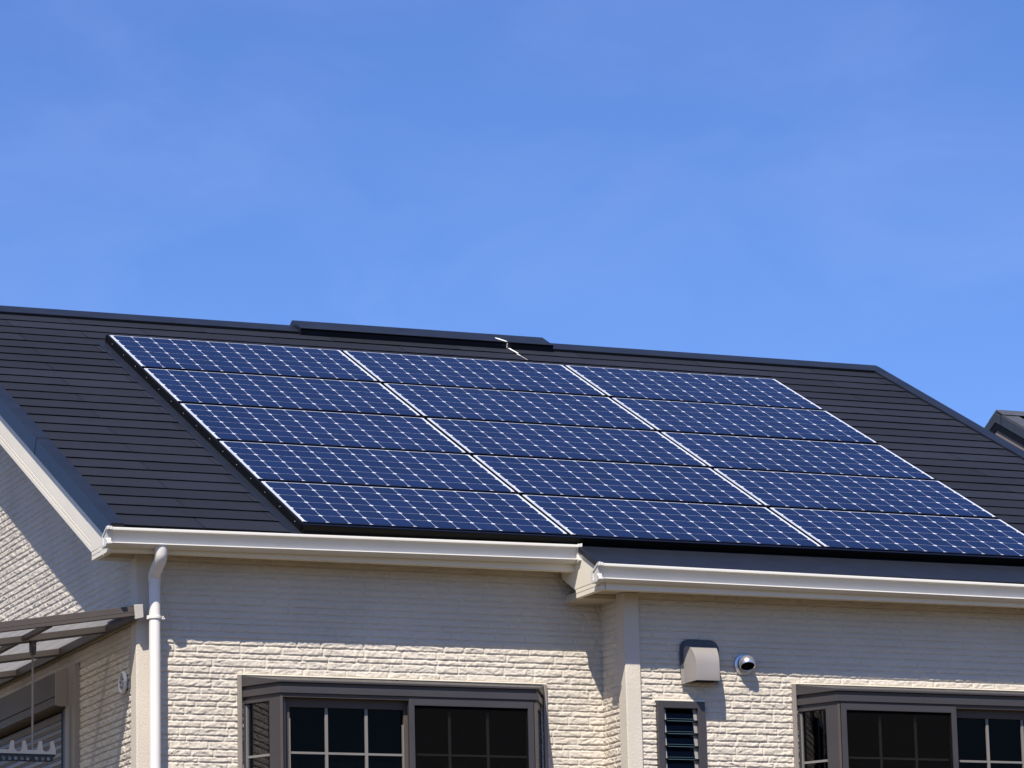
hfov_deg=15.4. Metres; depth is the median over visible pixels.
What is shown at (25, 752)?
pole holder
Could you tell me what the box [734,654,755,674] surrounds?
ball vent
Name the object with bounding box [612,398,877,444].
solar panel
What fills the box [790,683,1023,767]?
bay window
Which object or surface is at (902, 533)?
solar panel
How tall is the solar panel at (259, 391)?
0.036 m
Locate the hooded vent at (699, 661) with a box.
[679,639,719,684]
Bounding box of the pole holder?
[0,641,55,761]
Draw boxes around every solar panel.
[110,335,377,382]
[144,368,420,417]
[180,403,466,454]
[219,441,515,493]
[261,481,567,535]
[343,351,605,396]
[384,383,654,431]
[427,418,706,467]
[473,455,762,506]
[522,495,821,547]
[566,365,822,410]
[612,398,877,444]
[661,432,935,480]
[713,469,996,518]
[769,508,1023,557]
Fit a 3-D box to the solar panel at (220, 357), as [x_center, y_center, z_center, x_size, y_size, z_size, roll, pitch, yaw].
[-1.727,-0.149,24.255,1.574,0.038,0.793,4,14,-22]
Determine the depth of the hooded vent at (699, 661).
21.20 m
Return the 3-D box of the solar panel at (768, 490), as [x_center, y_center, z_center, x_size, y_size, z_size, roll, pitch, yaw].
[2.107,0.688,23.220,1.574,0.037,0.793,4,14,-22]
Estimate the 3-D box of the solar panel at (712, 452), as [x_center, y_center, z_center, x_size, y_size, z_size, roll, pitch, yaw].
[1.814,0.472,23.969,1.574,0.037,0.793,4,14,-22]
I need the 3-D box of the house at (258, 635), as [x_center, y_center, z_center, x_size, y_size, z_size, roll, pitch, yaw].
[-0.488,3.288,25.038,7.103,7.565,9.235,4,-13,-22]
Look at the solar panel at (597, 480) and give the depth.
22.57 m
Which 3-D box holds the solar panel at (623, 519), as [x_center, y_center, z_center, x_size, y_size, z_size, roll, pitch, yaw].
[0.924,0.809,21.865,1.574,0.038,0.793,4,14,-22]
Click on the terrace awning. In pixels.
(118, 618)
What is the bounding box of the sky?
[0,0,1023,426]
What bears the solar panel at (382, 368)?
on the house at (258, 635)
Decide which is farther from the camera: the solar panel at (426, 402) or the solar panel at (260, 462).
the solar panel at (426, 402)
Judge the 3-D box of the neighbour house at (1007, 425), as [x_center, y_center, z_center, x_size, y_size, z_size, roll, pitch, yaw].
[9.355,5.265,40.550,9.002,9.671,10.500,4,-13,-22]
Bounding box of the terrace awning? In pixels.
[0,604,143,686]
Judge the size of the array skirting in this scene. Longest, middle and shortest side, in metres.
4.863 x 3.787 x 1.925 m
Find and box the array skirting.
[97,334,1023,565]
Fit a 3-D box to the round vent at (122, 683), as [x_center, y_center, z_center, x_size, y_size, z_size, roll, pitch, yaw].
[-2.121,1.627,20.559,0.020,0.127,0.127,4,-13,-22]
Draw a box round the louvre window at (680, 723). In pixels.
[654,699,706,767]
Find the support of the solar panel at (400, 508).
on the house at (258, 635)
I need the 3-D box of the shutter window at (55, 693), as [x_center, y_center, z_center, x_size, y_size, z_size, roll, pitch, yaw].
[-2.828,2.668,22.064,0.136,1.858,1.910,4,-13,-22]
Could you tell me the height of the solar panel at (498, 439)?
0.036 m
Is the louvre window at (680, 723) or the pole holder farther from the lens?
the louvre window at (680, 723)
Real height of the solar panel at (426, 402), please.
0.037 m
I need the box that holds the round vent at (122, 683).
[118,671,126,693]
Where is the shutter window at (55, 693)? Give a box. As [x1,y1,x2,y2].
[0,663,80,767]
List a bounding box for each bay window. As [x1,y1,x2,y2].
[236,674,548,767]
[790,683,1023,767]
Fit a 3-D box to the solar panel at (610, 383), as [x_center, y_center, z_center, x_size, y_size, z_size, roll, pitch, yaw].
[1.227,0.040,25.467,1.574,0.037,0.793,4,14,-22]
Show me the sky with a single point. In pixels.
(836, 181)
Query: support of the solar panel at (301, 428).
on the house at (258, 635)
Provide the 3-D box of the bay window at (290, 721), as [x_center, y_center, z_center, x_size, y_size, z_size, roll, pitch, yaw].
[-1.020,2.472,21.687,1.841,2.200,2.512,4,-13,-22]
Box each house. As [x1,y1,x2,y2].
[0,305,1023,767]
[984,410,1023,450]

